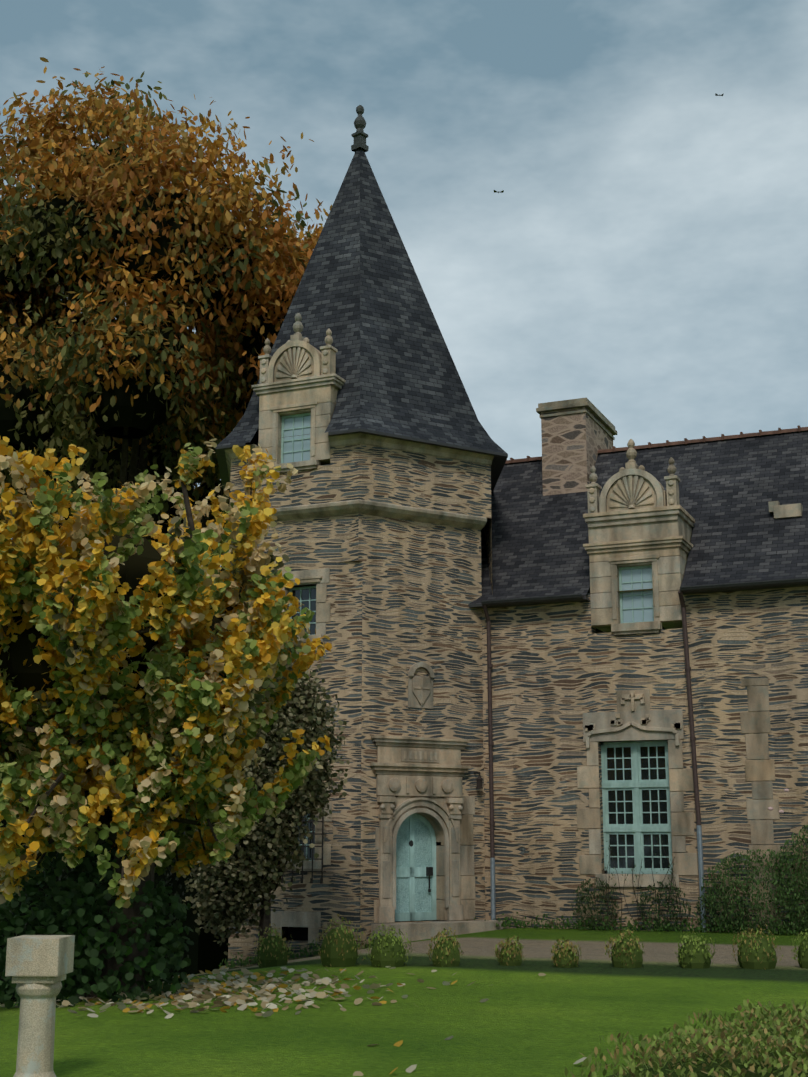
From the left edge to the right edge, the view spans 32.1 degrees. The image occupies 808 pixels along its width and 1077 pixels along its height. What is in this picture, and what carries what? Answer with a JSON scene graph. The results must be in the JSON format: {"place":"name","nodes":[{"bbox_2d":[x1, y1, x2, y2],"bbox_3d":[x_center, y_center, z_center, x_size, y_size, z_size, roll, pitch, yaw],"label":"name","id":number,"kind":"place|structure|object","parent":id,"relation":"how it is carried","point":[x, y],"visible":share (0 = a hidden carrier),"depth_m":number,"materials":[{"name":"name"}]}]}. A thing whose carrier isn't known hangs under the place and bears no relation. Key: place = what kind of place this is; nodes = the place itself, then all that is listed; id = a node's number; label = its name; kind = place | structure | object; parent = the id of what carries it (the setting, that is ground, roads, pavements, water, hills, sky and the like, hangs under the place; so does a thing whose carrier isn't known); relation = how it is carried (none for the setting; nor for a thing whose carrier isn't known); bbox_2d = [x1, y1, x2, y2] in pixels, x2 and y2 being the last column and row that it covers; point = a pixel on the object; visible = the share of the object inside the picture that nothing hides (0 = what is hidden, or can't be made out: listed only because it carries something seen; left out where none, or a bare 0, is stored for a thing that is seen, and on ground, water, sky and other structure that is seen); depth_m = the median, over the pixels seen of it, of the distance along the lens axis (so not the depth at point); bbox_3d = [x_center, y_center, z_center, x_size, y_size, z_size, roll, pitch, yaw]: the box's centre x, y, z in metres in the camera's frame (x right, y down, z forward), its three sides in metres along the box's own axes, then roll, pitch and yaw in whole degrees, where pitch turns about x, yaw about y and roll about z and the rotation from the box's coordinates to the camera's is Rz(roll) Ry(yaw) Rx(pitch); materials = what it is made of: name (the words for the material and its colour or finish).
{"place":"outdoors","nodes":[
{"label":"outdoors","id":0,"kind":"place"},
{"bbox_2d":[0,186,168,494],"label":"branches","id":1,"kind":"object","parent":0,"point":[45,315],"depth_m":40.01,"materials":[{"name":"brown wood"}]},
{"bbox_2d":[0,57,331,572],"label":"foliage","id":2,"kind":"object","parent":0,"point":[278,253],"depth_m":34.29,"materials":[{"name":"orange plant"}]},
{"bbox_2d":[0,928,807,1076],"bbox_3d":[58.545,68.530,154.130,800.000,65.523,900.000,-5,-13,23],"label":"ground","id":3,"kind":"structure","parent":0,"point":[525,1020],"depth_m":13.62,"materials":[{"name":"green plant"}]},
{"bbox_2d":[13,981,61,1076],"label":"pedestal column","id":4,"kind":"structure","parent":3,"relation":"on","point":[35,1046],"depth_m":9.96,"materials":[{"name":"beige stone"}]},
{"bbox_2d":[5,935,74,982],"bbox_3d":[-2.633,3.045,10.157,0.380,0.310,0.380,-1,-12,3],"label":"pedestal cap","id":5,"kind":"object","parent":4,"relation":"on","point":[39,958],"depth_m":9.99,"materials":[{"name":"beige stone"}]},
{"bbox_2d":[0,833,194,1008],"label":"bush","id":6,"kind":"object","parent":3,"relation":"on","point":[69,899],"visible":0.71,"depth_m":15.18,"materials":[{"name":"green plant"}]},
{"bbox_2d":[0,818,228,1003],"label":"dark hedge","id":7,"kind":"object","parent":3,"relation":"on","point":[205,952],"depth_m":29.32,"materials":[{"name":"green plant"}]},
{"bbox_2d":[0,436,331,997],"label":"yellow tree","id":8,"kind":"object","parent":3,"relation":"on","point":[193,693],"depth_m":14.75,"materials":[{"name":"yellow plant"}]},
{"bbox_2d":[182,640,349,965],"bbox_3d":[-2.398,4.495,24.174,2.866,5.901,2.470,-5,-13,23],"label":"climbing shrub","id":9,"kind":"object","parent":3,"relation":"on","point":[229,891],"depth_m":23.68,"materials":[{"name":"green plant"}]},
{"bbox_2d":[0,966,711,1075],"bbox_3d":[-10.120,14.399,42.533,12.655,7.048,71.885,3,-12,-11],"label":"fallen leaves","id":10,"kind":"object","parent":3,"relation":"on","point":[198,996],"visible":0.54,"depth_m":15.24,"materials":[{"name":"beige plant"}]},
{"bbox_2d":[228,434,492,968],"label":"tower walls","id":11,"kind":"structure","parent":3,"relation":"on","point":[402,594],"depth_m":28.48,"materials":[{"name":"brown stone"}]},
{"bbox_2d":[288,927,307,940],"bbox_3d":[-2.001,7.727,27.386,0.580,0.300,0.001,-5,-13,23],"label":"basement opening","id":12,"kind":"object","parent":11,"relation":"attached to","point":[298,933],"visible":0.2,"depth_m":27.41,"materials":[{"name":"black"}]},
{"bbox_2d":[252,313,345,472],"bbox_3d":[-2.117,-3.017,29.693,1.960,3.498,1.080,-5,-13,23],"label":"dormer","id":13,"kind":"object","parent":11,"relation":"on","point":[298,375],"visible":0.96,"depth_m":29.28,"materials":[{"name":"beige stone"}]},
{"bbox_2d":[281,413,310,463],"bbox_3d":[-2.214,-2.059,29.256,0.760,1.100,0.050,-5,-13,23],"label":"window frame","id":14,"kind":"object","parent":13,"relation":"in","point":[282,434],"visible":0.52,"depth_m":29.30,"materials":[{"name":"teal wood"}]},
{"bbox_2d":[284,415,310,462],"bbox_3d":[-2.212,-2.058,29.260,0.660,1.000,0.001,-5,-13,23],"label":"dormer window glass","id":15,"kind":"object","parent":14,"relation":"in","point":[288,423],"visible":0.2,"depth_m":29.27,"materials":[{"name":"glass"}]},
{"bbox_2d":[289,586,315,635],"bbox_3d":[-2.019,1.506,28.688,0.720,1.050,0.050,-5,-13,23],"label":"tower window frame","id":16,"kind":"object","parent":11,"relation":"attached to","point":[302,588],"visible":0.27,"depth_m":28.73,"materials":[{"name":"teal wood"}]},
{"bbox_2d":[292,589,315,634],"bbox_3d":[-2.017,1.508,28.693,0.620,0.950,0.001,-5,-13,23],"label":"tower window glass","id":17,"kind":"object","parent":16,"relation":"in","point":[305,594],"visible":0.2,"depth_m":28.72,"materials":[{"name":"glass"}]},
{"bbox_2d":[291,814,314,860],"bbox_3d":[-2.019,5.802,27.759,0.800,1.120,0.050,-5,-13,23],"label":"tower window frame","id":18,"kind":"object","parent":11,"relation":"attached to","point":[306,844],"visible":0.1,"depth_m":27.64,"materials":[{"name":"teal wood"}]},
{"bbox_2d":[291,806,314,857],"bbox_3d":[-2.017,5.803,27.764,0.700,1.020,0.001,-5,-13,23],"label":"tower window glass","id":19,"kind":"object","parent":18,"relation":"in","point":[309,841],"depth_m":27.67,"materials":[{"name":"black glass"}]},
{"bbox_2d":[281,796,325,883],"bbox_3d":[-2.148,5.856,27.442,1.302,1.720,0.200,-5,-13,23],"label":"window grille","id":20,"kind":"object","parent":11,"relation":"attached to","point":[312,859],"depth_m":27.18,"materials":[{"name":"metal"}]},
{"bbox_2d":[215,428,507,490],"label":"tower eaves","id":21,"kind":"object","parent":11,"relation":"attached to","point":[498,461],"visible":0.52,"depth_m":29.57,"materials":[{"name":"beige stone"}]},
{"bbox_2d":[217,147,506,453],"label":"tower roof","id":22,"kind":"structure","parent":11,"relation":"on","point":[360,294],"depth_m":30.55,"materials":[{"name":"grey stone"}]},
{"bbox_2d":[351,105,368,151],"bbox_3d":[-1.042,-9.709,33.172,0.300,1.170,0.300,-10,-16,39],"label":"roof finial","id":23,"kind":"object","parent":22,"relation":"on","point":[359,136],"visible":0.98,"depth_m":33.07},
{"bbox_2d":[225,433,502,943],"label":"trim","id":24,"kind":"structure","parent":11,"relation":"attached to","point":[422,776],"depth_m":28.07,"materials":[{"name":"beige stone"}]},
{"bbox_2d":[395,818,431,912],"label":"door panels","id":25,"kind":"object","parent":11,"relation":"attached to","point":[423,895],"depth_m":27.93,"materials":[{"name":"teal wood"}]},
{"bbox_2d":[395,813,436,920],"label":"door stiles","id":26,"kind":"object","parent":11,"relation":"attached to","point":[411,871],"depth_m":27.92,"materials":[{"name":"teal wood"}]},
{"bbox_2d":[409,840,432,891],"bbox_3d":[0.338,6.538,27.981,0.060,1.015,0.535,-19,-22,56],"label":"door hardware","id":27,"kind":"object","parent":26,"relation":"attached to","point":[429,871],"depth_m":28.01,"materials":[{"name":"black metal"}]},
{"bbox_2d":[395,796,443,921],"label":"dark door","id":28,"kind":"structure","parent":11,"relation":"in","point":[438,843],"depth_m":28.06,"materials":[{"name":"teal"}]},
{"bbox_2d":[474,772,482,788],"bbox_3d":[1.524,4.930,28.589,0.145,0.335,0.253,3,-12,-11],"label":"lantern","id":29,"kind":"object","parent":11,"relation":"attached to","point":[479,779],"visible":1,"depth_m":28.49,"materials":[{"name":"metal"}]},
{"bbox_2d":[483,591,700,857],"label":"downpipes","id":30,"kind":"object","parent":11,"relation":"attached to","point":[691,724],"visible":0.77,"depth_m":27.73,"materials":[{"name":"metal"}]},
{"bbox_2d":[219,825,807,968],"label":"facade plants","id":31,"kind":"object","parent":3,"relation":"on","point":[731,921],"visible":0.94,"depth_m":26.09,"materials":[{"name":"green plant"}]},
{"bbox_2d":[768,789,788,813],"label":"roses","id":32,"kind":"object","parent":31,"relation":"on","point":[780,811],"visible":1,"depth_m":25.75,"materials":[{"name":"pink"}]},
{"bbox_2d":[254,913,807,969],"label":"small shrubs","id":33,"kind":"object","parent":3,"relation":"on","point":[264,958],"visible":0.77,"depth_m":19.02,"materials":[{"name":"green plant"}]},
{"bbox_2d":[598,836,682,931],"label":"rose canes","id":34,"kind":"object","parent":3,"relation":"on","point":[637,896],"visible":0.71,"depth_m":26.83,"materials":[{"name":"brown plant"}]},
{"bbox_2d":[482,586,807,933],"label":"walls","id":35,"kind":"structure","parent":3,"relation":"on","point":[558,670],"depth_m":27.79,"materials":[{"name":"brown stone"}]},
{"bbox_2d":[490,825,706,931],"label":"zinc downpipes","id":36,"kind":"object","parent":35,"relation":"attached to","point":[700,863],"visible":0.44,"depth_m":26.75,"materials":[{"name":"grey metal"}]},
{"bbox_2d":[601,740,672,873],"bbox_3d":[4.610,5.299,27.679,1.400,2.570,0.100,-5,-13,23],"label":"window frame","id":37,"kind":"object","parent":35,"relation":"attached to","point":[637,785],"visible":0.92,"depth_m":27.67,"materials":[{"name":"teal paint"}]},
{"bbox_2d":[607,746,668,867],"bbox_3d":[4.616,5.302,27.692,1.180,2.350,0.001,-5,-13,23],"label":"window glass","id":38,"kind":"object","parent":37,"relation":"attached to","point":[645,805],"visible":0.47,"depth_m":27.69,"materials":[{"name":"black"}]},
{"bbox_2d":[470,430,807,632],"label":"roof","id":39,"kind":"structure","parent":35,"relation":"on","point":[729,489],"depth_m":30.21,"materials":[{"name":"stone"}]},
{"bbox_2d":[541,407,612,495],"bbox_3d":[4.152,-1.366,33.170,1.060,2.820,2.430,-5,-13,23],"label":"chimney","id":40,"kind":"object","parent":39,"relation":"on","point":[572,444],"visible":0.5,"depth_m":32.19,"materials":[{"name":"stone"}]},
{"bbox_2d":[536,397,617,439],"bbox_3d":[4.152,-2.774,33.474,1.240,0.340,2.610,-5,-13,23],"label":"chimney cap","id":41,"kind":"object","parent":40,"relation":"on","point":[587,404],"visible":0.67,"depth_m":32.44,"materials":[{"name":"beige stone"}]},
{"bbox_2d":[468,578,807,608],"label":"gutter","id":42,"kind":"object","parent":39,"relation":"attached to","point":[744,586],"visible":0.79,"depth_m":27.55,"materials":[{"name":"black metal"}]},
{"bbox_2d":[583,439,694,634],"bbox_3d":[4.902,0.031,29.096,2.060,4.088,1.430,-5,-13,23],"label":"dormer","id":43,"kind":"object","parent":39,"relation":"on","point":[635,515],"visible":0.98,"depth_m":28.52,"materials":[{"name":"stone"}]},
{"bbox_2d":[619,565,653,622],"bbox_3d":[4.735,1.150,28.459,0.720,1.190,0.050,-5,-13,23],"label":"dormer window frame","id":44,"kind":"object","parent":43,"relation":"attached to","point":[621,583],"visible":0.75,"depth_m":28.49,"materials":[{"name":"teal paint"}]},
{"bbox_2d":[622,568,652,621],"bbox_3d":[4.737,1.151,28.464,0.620,1.090,0.001,-5,-13,23],"label":"dormer window glass","id":45,"kind":"object","parent":44,"relation":"attached to","point":[637,600],"visible":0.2,"depth_m":28.46,"materials":[{"name":"teal glass"}]},
{"bbox_2d":[505,425,807,463],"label":"ridge tiles","id":46,"kind":"object","parent":39,"relation":"on","point":[741,435],"visible":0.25,"depth_m":32.01,"materials":[{"name":"tile"}]},
{"bbox_2d":[768,501,802,518],"bbox_3d":[7.851,-0.587,28.849,0.650,0.370,0.250,-5,-13,23],"label":"roof beast","id":47,"kind":"object","parent":39,"relation":"attached to","point":[777,509],"visible":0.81,"depth_m":28.73,"materials":[{"name":"stone"}]},
{"bbox_2d":[577,678,780,933],"bbox_3d":[5.301,5.322,27.263,3.944,5.040,0.390,-5,-13,23],"label":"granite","id":48,"kind":"object","parent":35,"relation":"attached to","point":[634,717],"visible":0.85,"depth_m":27.18,"materials":[{"name":"beige stone"}]},
{"bbox_2d":[564,999,807,1076],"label":"hedge","id":49,"kind":"object","parent":3,"relation":"on","point":[708,1042],"depth_m":6.30,"materials":[{"name":"green plant"}]},
{"bbox_2d":[0,0,807,566],"label":"sky","id":50,"kind":"structure","parent":0,"point":[642,254],"materials":[{"name":"grey"}]}
]}

